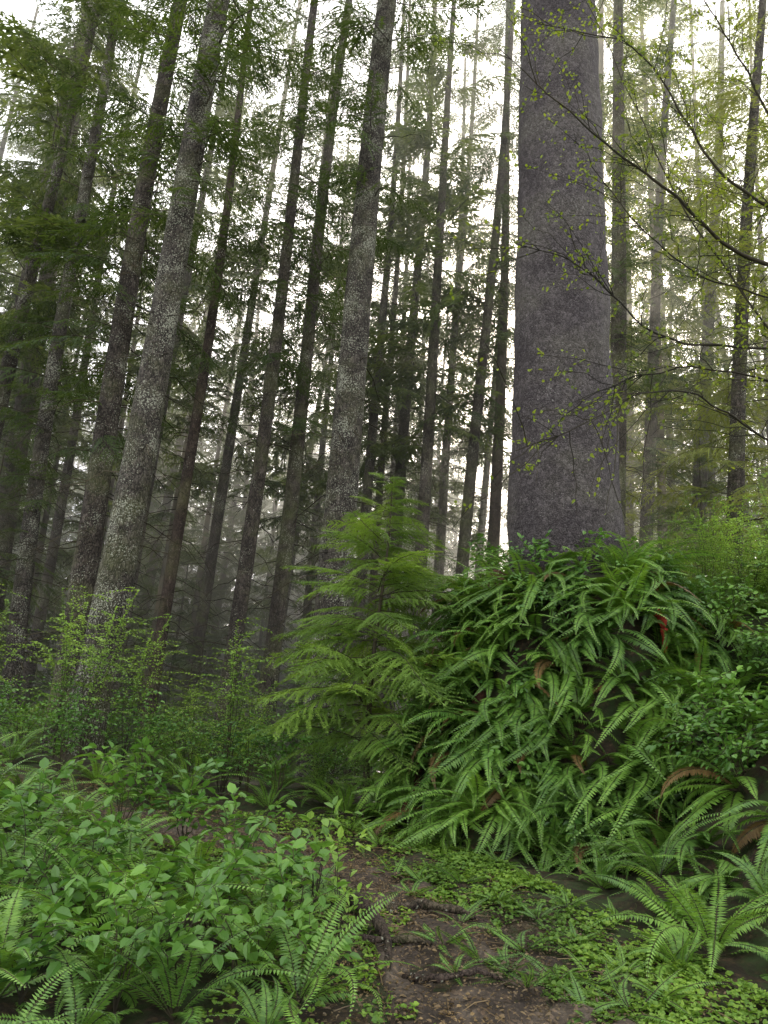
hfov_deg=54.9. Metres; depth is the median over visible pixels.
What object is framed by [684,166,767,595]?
conifer tree
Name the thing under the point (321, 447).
conifer tree
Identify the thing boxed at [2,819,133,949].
salal shrub
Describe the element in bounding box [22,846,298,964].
sword fern
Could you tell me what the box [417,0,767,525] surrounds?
vine maple tree
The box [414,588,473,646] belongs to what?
sword fern
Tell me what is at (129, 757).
understorey shrub
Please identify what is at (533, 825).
sword fern
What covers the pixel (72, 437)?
conifer tree
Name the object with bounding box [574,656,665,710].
sword fern
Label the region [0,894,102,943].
sword fern
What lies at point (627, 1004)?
deer fern
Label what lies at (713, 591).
sword fern
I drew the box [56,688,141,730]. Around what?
salmonberry shrub
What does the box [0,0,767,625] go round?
sky
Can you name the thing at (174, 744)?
salmonberry shrub
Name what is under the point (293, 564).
conifer tree
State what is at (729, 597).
salmonberry shrub
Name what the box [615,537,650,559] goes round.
salal shrub
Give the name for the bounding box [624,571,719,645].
sword fern
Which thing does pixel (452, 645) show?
sword fern
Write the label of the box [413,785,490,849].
sword fern
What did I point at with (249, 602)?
conifer tree
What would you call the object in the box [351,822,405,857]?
deer fern
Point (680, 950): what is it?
deer fern
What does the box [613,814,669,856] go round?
sword fern
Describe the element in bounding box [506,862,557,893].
deer fern
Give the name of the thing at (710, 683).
sword fern
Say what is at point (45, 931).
salal shrub
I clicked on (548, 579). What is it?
salal shrub
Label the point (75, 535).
conifer tree
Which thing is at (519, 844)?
sword fern
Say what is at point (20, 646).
huckleberry bush
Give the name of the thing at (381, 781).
sword fern
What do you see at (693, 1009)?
ground cover clover
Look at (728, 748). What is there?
salal shrub
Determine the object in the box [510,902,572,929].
deer fern
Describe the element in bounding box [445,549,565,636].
sword fern
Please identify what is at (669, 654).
sword fern
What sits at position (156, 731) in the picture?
huckleberry bush
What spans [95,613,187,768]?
huckleberry bush
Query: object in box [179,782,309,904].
salal shrub
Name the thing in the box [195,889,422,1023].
sword fern
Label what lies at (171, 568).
spruce tree
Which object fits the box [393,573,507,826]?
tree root
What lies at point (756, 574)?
huckleberry bush
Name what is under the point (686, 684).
sword fern
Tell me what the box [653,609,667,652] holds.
dead fern frond
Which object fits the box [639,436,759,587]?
young conifer
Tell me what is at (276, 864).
deer fern
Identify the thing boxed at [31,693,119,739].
salmonberry shrub
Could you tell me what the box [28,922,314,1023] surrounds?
sword fern
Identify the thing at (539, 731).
sword fern
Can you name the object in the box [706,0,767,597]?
conifer tree
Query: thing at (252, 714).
salmonberry shrub
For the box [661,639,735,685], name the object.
sword fern
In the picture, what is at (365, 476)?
conifer tree
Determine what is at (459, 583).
salal shrub
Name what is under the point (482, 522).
conifer tree
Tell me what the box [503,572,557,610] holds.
salal shrub
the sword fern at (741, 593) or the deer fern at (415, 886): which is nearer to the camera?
the deer fern at (415, 886)
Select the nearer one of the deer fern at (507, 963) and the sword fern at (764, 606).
the deer fern at (507, 963)
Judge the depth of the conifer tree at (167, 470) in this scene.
35.94 m
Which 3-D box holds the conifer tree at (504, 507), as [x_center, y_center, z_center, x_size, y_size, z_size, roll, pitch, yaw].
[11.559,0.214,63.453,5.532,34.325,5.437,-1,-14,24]
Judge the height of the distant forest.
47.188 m
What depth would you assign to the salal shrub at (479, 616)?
9.20 m
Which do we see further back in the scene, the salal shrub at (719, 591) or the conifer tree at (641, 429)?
the conifer tree at (641, 429)
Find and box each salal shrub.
[0,754,125,846]
[0,759,12,788]
[0,780,121,924]
[0,876,113,1004]
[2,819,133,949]
[9,865,128,946]
[49,795,168,888]
[73,737,190,830]
[79,860,189,1012]
[96,829,212,919]
[112,748,185,808]
[123,849,252,1008]
[137,758,230,842]
[143,822,298,940]
[173,875,292,988]
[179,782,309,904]
[245,833,324,896]
[249,828,350,958]
[276,893,361,985]
[381,719,423,768]
[382,760,414,799]
[404,639,461,679]
[407,725,466,774]
[435,608,476,636]
[448,558,480,598]
[451,670,486,696]
[459,604,501,634]
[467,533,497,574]
[467,644,499,672]
[471,547,503,569]
[485,541,534,577]
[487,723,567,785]
[497,594,533,626]
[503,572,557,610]
[506,647,547,697]
[513,529,558,568]
[532,565,566,590]
[536,771,606,843]
[544,574,594,623]
[558,555,599,597]
[574,527,612,573]
[589,549,630,568]
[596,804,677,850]
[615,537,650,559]
[615,554,654,579]
[621,743,708,823]
[628,536,647,558]
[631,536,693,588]
[635,658,682,710]
[643,665,761,784]
[645,699,767,793]
[651,667,730,721]
[659,645,720,681]
[665,701,731,754]
[668,606,716,646]
[674,581,744,611]
[676,676,767,772]
[704,669,767,760]
[711,609,767,680]
[749,700,767,731]
[754,682,767,729]
[762,734,767,743]
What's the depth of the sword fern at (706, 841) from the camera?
6.21 m
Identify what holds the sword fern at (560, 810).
on the ground
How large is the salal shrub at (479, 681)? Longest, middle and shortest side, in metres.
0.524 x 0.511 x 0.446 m
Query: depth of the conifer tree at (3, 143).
30.50 m
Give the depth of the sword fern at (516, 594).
8.57 m
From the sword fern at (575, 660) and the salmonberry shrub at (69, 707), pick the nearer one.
the sword fern at (575, 660)
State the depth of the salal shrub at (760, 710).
6.91 m
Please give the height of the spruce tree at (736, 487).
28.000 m
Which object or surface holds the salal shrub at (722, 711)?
on the ground
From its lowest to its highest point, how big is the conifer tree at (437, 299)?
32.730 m
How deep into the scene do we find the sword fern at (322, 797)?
9.50 m
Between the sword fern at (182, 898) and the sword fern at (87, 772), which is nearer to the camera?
the sword fern at (182, 898)
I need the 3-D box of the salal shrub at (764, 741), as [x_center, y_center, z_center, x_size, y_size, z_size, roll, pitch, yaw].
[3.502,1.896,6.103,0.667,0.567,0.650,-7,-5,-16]
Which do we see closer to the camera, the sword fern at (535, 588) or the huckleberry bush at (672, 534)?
the sword fern at (535, 588)
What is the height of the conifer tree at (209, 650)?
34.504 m
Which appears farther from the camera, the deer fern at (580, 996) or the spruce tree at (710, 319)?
the spruce tree at (710, 319)
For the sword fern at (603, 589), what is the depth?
8.34 m
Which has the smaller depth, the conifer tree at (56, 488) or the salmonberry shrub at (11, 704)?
the salmonberry shrub at (11, 704)
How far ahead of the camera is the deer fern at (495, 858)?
6.97 m
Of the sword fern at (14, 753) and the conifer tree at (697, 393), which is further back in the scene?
the conifer tree at (697, 393)
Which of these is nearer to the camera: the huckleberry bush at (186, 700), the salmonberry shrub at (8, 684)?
the salmonberry shrub at (8, 684)
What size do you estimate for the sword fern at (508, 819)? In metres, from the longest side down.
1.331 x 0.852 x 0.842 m
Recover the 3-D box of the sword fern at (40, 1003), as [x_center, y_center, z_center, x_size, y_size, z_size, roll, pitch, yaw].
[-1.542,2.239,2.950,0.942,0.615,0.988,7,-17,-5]
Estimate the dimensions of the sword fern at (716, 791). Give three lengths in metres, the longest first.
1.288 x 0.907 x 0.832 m
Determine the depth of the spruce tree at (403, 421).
25.75 m
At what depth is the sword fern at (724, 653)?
8.49 m
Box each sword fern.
[0,726,75,762]
[0,731,38,778]
[0,741,47,775]
[0,758,71,803]
[0,760,104,814]
[0,773,100,825]
[0,786,135,862]
[0,794,89,842]
[0,819,81,876]
[0,820,117,917]
[0,826,31,920]
[0,836,152,923]
[0,836,211,979]
[0,882,114,1010]
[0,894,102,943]
[0,945,154,1023]
[3,806,194,898]
[4,810,112,883]
[7,1016,77,1023]
[8,759,167,831]
[15,960,115,1023]
[16,791,178,862]
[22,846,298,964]
[27,735,88,755]
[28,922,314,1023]
[46,894,204,1016]
[50,740,148,787]
[78,848,188,915]
[86,811,167,868]
[115,745,154,769]
[119,741,220,779]
[124,748,257,798]
[142,885,330,987]
[146,740,200,770]
[148,818,290,897]
[157,847,275,913]
[182,747,255,775]
[192,864,335,935]
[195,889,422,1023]
[198,973,304,1023]
[223,777,317,816]
[235,756,324,793]
[255,754,296,778]
[259,763,369,806]
[294,753,353,793]
[297,776,381,815]
[334,776,402,829]
[340,737,423,822]
[341,767,387,785]
[344,747,406,805]
[346,757,423,813]
[352,785,406,835]
[354,809,461,846]
[358,697,463,774]
[362,669,448,754]
[371,793,484,847]
[375,772,418,819]
[377,775,519,853]
[381,767,543,854]
[384,802,460,851]
[389,671,501,754]
[394,755,459,809]
[399,652,472,712]
[400,708,433,750]
[401,613,491,674]
[402,692,502,756]
[402,707,553,792]
[402,738,507,823]
[403,620,534,696]
[406,652,464,708]
[408,712,480,773]
[410,570,486,647]
[410,630,494,721]
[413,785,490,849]
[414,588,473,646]
[414,759,510,826]
[417,743,462,800]
[419,545,526,654]
[423,572,485,619]
[428,619,531,684]
[429,701,497,760]
[430,593,508,670]
[430,733,543,814]
[430,775,487,831]
[431,620,512,673]
[433,678,594,776]
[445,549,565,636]
[447,663,495,707]
[454,574,493,599]
[457,640,496,676]
[460,697,630,791]
[467,787,573,861]
[471,574,583,661]
[472,830,586,873]
[473,759,562,835]
[486,601,551,651]
[486,739,599,813]
[488,551,594,625]
[494,674,573,740]
[495,614,595,680]
[495,788,619,871]
[499,648,615,727]
[501,796,636,874]
[501,803,609,871]
[505,647,597,717]
[505,748,580,845]
[509,559,616,622]
[509,706,592,771]
[510,653,593,706]
[517,798,658,876]
[527,826,631,875]
[528,622,611,685]
[528,798,567,836]
[530,546,629,607]
[530,562,714,668]
[533,577,596,627]
[533,688,603,733]
[540,779,628,850]
[541,602,686,691]
[543,746,642,814]
[543,841,636,892]
[547,602,655,679]
[550,809,691,874]
[552,832,634,874]
[566,566,665,644]
[566,717,717,844]
[567,812,740,893]
[570,773,669,850]
[572,775,686,859]
[574,535,671,575]
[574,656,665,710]
[580,701,676,763]
[588,865,767,980]
[591,818,675,884]
[592,874,746,941]
[594,667,739,763]
[595,736,745,805]
[598,526,681,594]
[605,539,717,623]
[609,913,725,985]
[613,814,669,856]
[615,801,686,846]
[622,638,767,768]
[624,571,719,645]
[635,754,757,847]
[639,565,703,614]
[639,750,713,847]
[642,854,742,904]
[643,583,729,672]
[644,637,692,690]
[645,724,759,786]
[645,759,709,802]
[646,549,727,606]
[646,602,717,668]
[648,714,696,759]
[648,826,760,888]
[659,595,725,658]
[659,630,715,668]
[661,633,767,703]
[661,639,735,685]
[663,630,731,677]
[664,717,767,778]
[673,643,745,688]
[678,583,735,641]
[679,596,726,640]
[680,663,744,713]
[684,570,767,627]
[684,573,754,618]
[688,573,750,612]
[695,577,762,622]
[701,577,767,614]
[703,800,767,886]
[705,613,767,658]
[712,852,767,911]
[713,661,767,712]
[716,681,767,714]
[725,702,766,771]
[725,923,767,980]
[731,583,766,607]
[733,583,767,628]
[736,946,767,1006]
[738,596,767,617]
[742,713,767,754]
[755,898,767,929]
[757,781,767,844]
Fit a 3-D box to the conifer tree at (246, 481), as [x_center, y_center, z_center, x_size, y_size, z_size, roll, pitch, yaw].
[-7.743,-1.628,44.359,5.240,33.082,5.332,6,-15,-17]
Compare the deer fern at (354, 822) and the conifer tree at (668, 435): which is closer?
the deer fern at (354, 822)
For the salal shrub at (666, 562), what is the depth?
8.83 m
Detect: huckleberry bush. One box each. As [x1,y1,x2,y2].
[0,584,47,684]
[0,695,48,749]
[21,585,129,757]
[44,587,153,766]
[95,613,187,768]
[102,690,136,759]
[125,699,182,769]
[156,673,214,760]
[165,687,234,779]
[182,617,306,795]
[192,697,243,767]
[205,675,293,791]
[233,691,281,773]
[295,725,346,800]
[345,753,389,820]
[626,512,702,571]
[644,531,721,580]
[657,491,743,584]
[673,496,766,593]
[686,531,743,599]
[692,494,767,603]
[692,536,767,614]
[713,465,767,570]
[713,541,767,604]
[714,516,767,594]
[730,537,767,585]
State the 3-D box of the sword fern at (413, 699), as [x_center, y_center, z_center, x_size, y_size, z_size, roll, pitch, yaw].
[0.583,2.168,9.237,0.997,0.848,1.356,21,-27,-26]
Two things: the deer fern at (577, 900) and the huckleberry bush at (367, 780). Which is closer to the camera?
the deer fern at (577, 900)
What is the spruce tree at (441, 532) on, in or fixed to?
on the ground
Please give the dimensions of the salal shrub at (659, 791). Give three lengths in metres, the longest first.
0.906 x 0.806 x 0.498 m
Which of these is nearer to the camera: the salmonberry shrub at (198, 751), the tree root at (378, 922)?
the tree root at (378, 922)
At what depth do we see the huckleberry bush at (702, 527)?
10.18 m
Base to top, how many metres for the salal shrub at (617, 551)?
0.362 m
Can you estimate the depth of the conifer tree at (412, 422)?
34.75 m
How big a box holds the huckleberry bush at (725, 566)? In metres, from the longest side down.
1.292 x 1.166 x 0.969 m
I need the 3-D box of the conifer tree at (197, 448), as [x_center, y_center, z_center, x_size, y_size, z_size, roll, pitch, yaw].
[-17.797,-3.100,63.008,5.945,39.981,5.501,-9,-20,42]
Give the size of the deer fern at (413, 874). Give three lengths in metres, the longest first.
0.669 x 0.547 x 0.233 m
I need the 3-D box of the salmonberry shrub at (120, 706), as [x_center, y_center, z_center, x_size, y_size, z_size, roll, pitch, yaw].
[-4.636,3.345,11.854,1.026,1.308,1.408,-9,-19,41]
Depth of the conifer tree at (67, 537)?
45.16 m
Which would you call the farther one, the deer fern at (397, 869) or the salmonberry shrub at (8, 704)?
the salmonberry shrub at (8, 704)
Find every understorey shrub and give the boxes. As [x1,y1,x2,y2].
[105,700,136,748]
[105,724,159,766]
[105,744,160,768]
[210,705,280,772]
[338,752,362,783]
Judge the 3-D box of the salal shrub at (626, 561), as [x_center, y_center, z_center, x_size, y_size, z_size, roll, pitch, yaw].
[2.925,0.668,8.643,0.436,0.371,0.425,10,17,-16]
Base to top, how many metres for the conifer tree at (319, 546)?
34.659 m
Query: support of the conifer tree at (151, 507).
on the ground
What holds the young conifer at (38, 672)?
on the ground
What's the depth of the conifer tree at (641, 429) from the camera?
54.02 m
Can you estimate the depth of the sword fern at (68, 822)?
6.48 m
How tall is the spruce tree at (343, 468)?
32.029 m
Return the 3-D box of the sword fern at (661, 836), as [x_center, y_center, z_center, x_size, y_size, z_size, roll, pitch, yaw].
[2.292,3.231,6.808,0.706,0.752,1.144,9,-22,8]
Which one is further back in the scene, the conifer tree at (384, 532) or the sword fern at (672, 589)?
the conifer tree at (384, 532)
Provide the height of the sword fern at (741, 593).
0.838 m
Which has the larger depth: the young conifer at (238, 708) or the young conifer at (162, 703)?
the young conifer at (238, 708)
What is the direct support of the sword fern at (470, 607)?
on the ground
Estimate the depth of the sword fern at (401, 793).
8.53 m
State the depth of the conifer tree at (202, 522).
51.90 m
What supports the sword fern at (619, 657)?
on the ground
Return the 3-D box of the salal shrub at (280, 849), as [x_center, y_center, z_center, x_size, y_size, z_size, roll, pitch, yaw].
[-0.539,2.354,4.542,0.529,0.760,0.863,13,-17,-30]
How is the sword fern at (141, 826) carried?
on the ground
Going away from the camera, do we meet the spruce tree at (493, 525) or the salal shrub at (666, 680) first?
the salal shrub at (666, 680)
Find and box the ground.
[0,566,767,1023]
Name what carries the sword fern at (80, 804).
on the ground
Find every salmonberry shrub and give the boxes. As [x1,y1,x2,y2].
[0,675,44,706]
[0,679,72,750]
[0,681,46,737]
[0,685,23,731]
[0,688,25,731]
[0,701,58,749]
[1,681,116,774]
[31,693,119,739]
[33,678,106,761]
[55,678,136,738]
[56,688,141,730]
[85,674,197,768]
[110,723,164,757]
[143,714,220,774]
[146,707,216,770]
[168,715,238,760]
[186,720,265,799]
[210,708,292,776]
[211,717,292,786]
[213,695,355,808]
[224,704,286,773]
[283,711,364,765]
[292,729,361,783]
[297,735,363,788]
[340,728,374,781]
[347,731,378,771]
[665,562,767,658]
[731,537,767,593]
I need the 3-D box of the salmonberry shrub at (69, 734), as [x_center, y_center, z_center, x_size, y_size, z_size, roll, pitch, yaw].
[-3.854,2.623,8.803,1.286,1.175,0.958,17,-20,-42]
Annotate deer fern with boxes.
[257,855,314,874]
[299,864,348,893]
[311,883,358,916]
[327,816,373,833]
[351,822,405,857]
[367,850,417,877]
[380,833,425,851]
[384,877,438,899]
[392,860,448,882]
[397,922,491,958]
[402,830,439,844]
[423,848,466,860]
[426,953,493,985]
[428,863,488,895]
[434,898,499,930]
[435,919,521,977]
[459,845,503,854]
[466,955,560,988]
[469,883,534,905]
[478,839,526,867]
[482,926,561,958]
[485,938,543,979]
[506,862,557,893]
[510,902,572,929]
[517,951,597,1007]
[526,971,624,1023]
[530,886,604,919]
[538,921,603,949]
[552,944,629,991]
[575,960,681,1023]
[587,897,636,923]
[591,937,647,978]
[616,927,708,964]
[622,972,725,1020]
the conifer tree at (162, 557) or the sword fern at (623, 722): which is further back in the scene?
the conifer tree at (162, 557)
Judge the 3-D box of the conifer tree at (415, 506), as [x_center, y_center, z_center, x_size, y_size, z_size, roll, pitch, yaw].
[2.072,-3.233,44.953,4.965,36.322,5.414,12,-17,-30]
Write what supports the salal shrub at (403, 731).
on the ground
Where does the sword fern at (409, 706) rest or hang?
on the ground
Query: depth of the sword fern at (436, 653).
9.26 m
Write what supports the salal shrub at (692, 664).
on the ground
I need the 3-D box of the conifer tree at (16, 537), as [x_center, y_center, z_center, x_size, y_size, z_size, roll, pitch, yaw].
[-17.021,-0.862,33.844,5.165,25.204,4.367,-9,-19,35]
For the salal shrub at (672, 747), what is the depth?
7.66 m
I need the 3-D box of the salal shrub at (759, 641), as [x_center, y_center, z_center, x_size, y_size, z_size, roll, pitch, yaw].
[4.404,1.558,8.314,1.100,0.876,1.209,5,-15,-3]
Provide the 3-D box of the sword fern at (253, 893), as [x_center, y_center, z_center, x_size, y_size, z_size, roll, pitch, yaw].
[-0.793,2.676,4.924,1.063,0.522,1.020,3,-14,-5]
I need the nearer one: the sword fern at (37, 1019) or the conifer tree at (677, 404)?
the sword fern at (37, 1019)
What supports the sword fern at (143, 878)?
on the ground
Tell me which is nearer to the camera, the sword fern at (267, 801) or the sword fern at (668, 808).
the sword fern at (668, 808)
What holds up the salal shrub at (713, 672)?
on the ground
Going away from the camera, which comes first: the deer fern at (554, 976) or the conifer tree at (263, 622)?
the deer fern at (554, 976)
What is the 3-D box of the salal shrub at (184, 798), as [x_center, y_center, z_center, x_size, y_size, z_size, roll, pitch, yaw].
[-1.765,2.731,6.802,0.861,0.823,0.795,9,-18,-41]
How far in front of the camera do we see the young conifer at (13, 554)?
17.25 m
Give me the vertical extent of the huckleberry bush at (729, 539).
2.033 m
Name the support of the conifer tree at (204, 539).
on the ground
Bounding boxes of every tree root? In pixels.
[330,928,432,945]
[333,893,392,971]
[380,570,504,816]
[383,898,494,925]
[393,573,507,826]
[401,966,518,988]
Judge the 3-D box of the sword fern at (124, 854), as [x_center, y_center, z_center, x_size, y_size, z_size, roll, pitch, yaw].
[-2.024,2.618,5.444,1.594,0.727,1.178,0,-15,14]
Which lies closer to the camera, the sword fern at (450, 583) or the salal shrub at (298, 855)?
the salal shrub at (298, 855)
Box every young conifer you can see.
[0,441,58,707]
[0,511,71,748]
[22,680,51,752]
[112,629,173,763]
[118,538,222,767]
[135,615,240,766]
[157,664,214,772]
[196,643,250,763]
[212,671,255,770]
[271,537,398,785]
[273,605,348,774]
[340,614,394,783]
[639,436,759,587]
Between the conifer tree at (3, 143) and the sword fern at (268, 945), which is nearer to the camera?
the sword fern at (268, 945)
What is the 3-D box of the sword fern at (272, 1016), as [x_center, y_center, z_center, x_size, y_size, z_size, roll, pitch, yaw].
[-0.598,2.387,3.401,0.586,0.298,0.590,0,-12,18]
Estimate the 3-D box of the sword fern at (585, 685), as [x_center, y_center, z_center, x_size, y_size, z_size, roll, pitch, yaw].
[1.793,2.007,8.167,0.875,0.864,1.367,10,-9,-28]
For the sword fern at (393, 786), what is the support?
on the ground
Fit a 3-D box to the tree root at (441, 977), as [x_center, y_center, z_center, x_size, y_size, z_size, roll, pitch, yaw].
[0.468,2.728,4.309,0.736,0.119,0.153,2,-15,6]
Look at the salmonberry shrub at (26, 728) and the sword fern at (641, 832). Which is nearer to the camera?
the sword fern at (641, 832)
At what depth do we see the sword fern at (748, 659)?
8.45 m
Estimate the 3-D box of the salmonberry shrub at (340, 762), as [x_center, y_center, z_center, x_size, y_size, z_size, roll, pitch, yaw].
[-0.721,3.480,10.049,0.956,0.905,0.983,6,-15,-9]
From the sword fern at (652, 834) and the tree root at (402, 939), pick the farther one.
the sword fern at (652, 834)
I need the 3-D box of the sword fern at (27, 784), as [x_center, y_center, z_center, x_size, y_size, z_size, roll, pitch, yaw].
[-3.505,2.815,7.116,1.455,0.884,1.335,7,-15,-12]
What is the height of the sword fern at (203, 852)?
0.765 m
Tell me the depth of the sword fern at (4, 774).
7.27 m
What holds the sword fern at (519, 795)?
on the ground
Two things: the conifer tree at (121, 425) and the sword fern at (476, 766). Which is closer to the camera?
the sword fern at (476, 766)
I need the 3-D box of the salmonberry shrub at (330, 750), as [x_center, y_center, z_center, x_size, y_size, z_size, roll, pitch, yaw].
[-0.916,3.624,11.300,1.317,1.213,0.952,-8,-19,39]
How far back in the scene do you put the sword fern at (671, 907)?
5.53 m
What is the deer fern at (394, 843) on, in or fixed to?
on the ground
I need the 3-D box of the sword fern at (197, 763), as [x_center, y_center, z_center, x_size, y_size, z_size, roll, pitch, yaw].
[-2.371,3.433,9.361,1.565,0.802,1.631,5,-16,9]
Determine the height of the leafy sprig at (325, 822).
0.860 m
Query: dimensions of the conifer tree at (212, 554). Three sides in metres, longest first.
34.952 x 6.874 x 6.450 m
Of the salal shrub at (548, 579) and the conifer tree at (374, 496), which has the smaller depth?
the salal shrub at (548, 579)
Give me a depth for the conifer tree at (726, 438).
58.25 m
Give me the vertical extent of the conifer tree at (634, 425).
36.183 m
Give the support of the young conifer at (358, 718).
on the ground
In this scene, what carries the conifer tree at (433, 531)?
on the ground
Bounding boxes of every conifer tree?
[0,0,162,578]
[0,0,171,664]
[0,6,45,482]
[0,27,113,629]
[0,99,79,497]
[0,206,115,699]
[0,275,58,672]
[1,172,97,667]
[1,205,38,604]
[2,283,91,659]
[4,13,170,742]
[4,213,106,641]
[11,348,68,644]
[19,308,84,567]
[28,181,180,694]
[43,197,169,649]
[44,518,100,627]
[50,412,123,642]
[51,424,91,677]
[56,0,276,755]
[61,321,137,599]
[73,97,197,654]
[101,308,194,692]
[102,90,253,754]
[118,147,242,762]
[125,357,186,723]
[131,315,202,718]
[135,359,180,713]
[140,0,338,761]
[144,298,208,669]
[145,297,254,705]
[162,326,243,686]
[167,259,254,701]
[170,236,269,735]
[195,356,249,721]
[205,268,292,755]
[205,346,279,694]
[220,497,274,664]
[221,406,304,724]
[226,57,377,772]
[243,372,295,713]
[249,215,347,715]
[259,130,389,776]
[268,167,405,676]
[281,0,474,784]
[294,217,389,655]
[297,380,375,639]
[325,115,462,735]
[335,0,519,731]
[346,344,385,683]
[350,415,404,636]
[353,424,392,602]
[369,349,419,643]
[371,239,461,664]
[372,53,514,675]
[378,436,429,724]
[397,308,479,649]
[398,353,445,713]
[431,152,517,579]
[444,349,490,576]
[445,427,485,567]
[499,442,511,564]
[501,449,510,535]
[502,0,697,554]
[604,5,705,552]
[605,0,767,585]
[606,213,639,538]
[632,106,718,559]
[633,303,641,542]
[634,144,718,547]
[634,272,676,549]
[634,309,678,539]
[634,364,665,542]
[639,0,767,575]
[655,284,708,546]
[673,224,728,530]
[675,298,725,525]
[679,353,728,520]
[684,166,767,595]
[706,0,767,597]
[715,316,766,513]
[722,214,767,543]
[739,0,767,487]
[745,229,767,478]
[746,321,763,527]
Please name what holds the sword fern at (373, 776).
on the ground
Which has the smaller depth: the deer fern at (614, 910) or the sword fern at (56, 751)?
the deer fern at (614, 910)
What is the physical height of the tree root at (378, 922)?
0.259 m
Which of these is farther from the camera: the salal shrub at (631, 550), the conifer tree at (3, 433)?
the conifer tree at (3, 433)
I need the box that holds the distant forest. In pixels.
[1,357,759,707]
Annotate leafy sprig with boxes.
[292,795,362,928]
[323,826,371,948]
[338,881,384,964]
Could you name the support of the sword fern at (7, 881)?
on the ground
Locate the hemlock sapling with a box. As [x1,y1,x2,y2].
[245,472,494,811]
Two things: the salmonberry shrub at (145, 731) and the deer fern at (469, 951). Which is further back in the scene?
the salmonberry shrub at (145, 731)
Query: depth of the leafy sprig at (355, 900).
4.48 m
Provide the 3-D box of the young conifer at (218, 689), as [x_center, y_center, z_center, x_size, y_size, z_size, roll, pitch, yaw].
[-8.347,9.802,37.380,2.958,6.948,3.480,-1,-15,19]
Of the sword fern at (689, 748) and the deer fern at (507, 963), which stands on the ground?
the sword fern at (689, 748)
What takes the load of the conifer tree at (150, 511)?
on the ground
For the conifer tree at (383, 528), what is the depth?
64.78 m
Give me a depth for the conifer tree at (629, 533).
32.70 m
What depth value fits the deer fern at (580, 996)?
4.10 m
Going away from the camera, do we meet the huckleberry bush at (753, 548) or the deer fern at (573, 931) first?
the deer fern at (573, 931)
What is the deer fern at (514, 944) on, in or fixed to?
on the path
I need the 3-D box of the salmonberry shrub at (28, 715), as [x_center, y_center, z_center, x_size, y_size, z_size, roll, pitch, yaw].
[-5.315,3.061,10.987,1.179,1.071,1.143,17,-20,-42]
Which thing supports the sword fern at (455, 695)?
on the ground
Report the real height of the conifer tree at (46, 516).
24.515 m
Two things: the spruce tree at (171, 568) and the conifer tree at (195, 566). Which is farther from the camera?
the conifer tree at (195, 566)
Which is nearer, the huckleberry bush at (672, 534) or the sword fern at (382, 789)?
the sword fern at (382, 789)
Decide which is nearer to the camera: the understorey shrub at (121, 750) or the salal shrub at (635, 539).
the salal shrub at (635, 539)
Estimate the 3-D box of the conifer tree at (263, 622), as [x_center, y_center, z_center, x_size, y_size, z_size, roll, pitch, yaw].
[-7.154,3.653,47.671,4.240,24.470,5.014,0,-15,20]
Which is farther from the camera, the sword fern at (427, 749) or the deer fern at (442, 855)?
the sword fern at (427, 749)
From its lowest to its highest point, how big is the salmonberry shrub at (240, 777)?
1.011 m
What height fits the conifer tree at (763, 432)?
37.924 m
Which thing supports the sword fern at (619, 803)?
on the ground
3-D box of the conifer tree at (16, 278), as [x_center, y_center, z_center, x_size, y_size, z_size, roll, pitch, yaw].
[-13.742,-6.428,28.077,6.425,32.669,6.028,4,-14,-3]
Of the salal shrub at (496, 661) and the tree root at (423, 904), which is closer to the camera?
the tree root at (423, 904)
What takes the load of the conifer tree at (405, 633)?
on the ground
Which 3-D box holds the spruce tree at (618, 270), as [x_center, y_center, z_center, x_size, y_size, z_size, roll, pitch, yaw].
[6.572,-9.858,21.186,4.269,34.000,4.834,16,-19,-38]
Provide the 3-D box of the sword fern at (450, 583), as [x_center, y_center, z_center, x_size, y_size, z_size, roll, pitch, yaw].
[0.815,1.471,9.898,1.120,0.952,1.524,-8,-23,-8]
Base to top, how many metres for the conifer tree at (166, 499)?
41.764 m
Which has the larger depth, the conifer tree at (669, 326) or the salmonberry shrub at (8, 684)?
the conifer tree at (669, 326)
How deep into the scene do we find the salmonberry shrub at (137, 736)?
13.45 m
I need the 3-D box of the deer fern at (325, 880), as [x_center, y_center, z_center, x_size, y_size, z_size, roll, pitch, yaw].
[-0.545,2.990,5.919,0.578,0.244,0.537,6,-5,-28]
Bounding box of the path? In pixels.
[2,772,638,1023]
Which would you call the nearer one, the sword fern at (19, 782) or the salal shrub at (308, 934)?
the salal shrub at (308, 934)
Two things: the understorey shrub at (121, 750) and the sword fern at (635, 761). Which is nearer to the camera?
the sword fern at (635, 761)
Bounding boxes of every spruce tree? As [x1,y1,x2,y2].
[0,0,181,746]
[0,0,284,755]
[0,1,145,703]
[9,0,340,759]
[111,0,306,768]
[146,0,395,772]
[220,0,420,774]
[220,0,498,783]
[336,3,485,784]
[348,0,453,786]
[391,0,511,675]
[412,0,521,576]
[437,0,521,569]
[507,0,627,574]
[595,0,689,549]
[602,0,736,556]
[624,0,767,608]
[626,0,767,582]
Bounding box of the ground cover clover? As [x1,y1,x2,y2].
[88,797,767,1023]
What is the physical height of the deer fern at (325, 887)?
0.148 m
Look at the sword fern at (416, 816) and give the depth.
7.82 m
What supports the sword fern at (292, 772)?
on the ground
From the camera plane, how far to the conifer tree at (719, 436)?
50.44 m
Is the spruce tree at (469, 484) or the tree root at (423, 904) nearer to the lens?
the tree root at (423, 904)
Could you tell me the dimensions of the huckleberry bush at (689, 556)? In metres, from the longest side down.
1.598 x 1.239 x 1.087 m
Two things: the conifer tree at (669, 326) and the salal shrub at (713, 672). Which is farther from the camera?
the conifer tree at (669, 326)

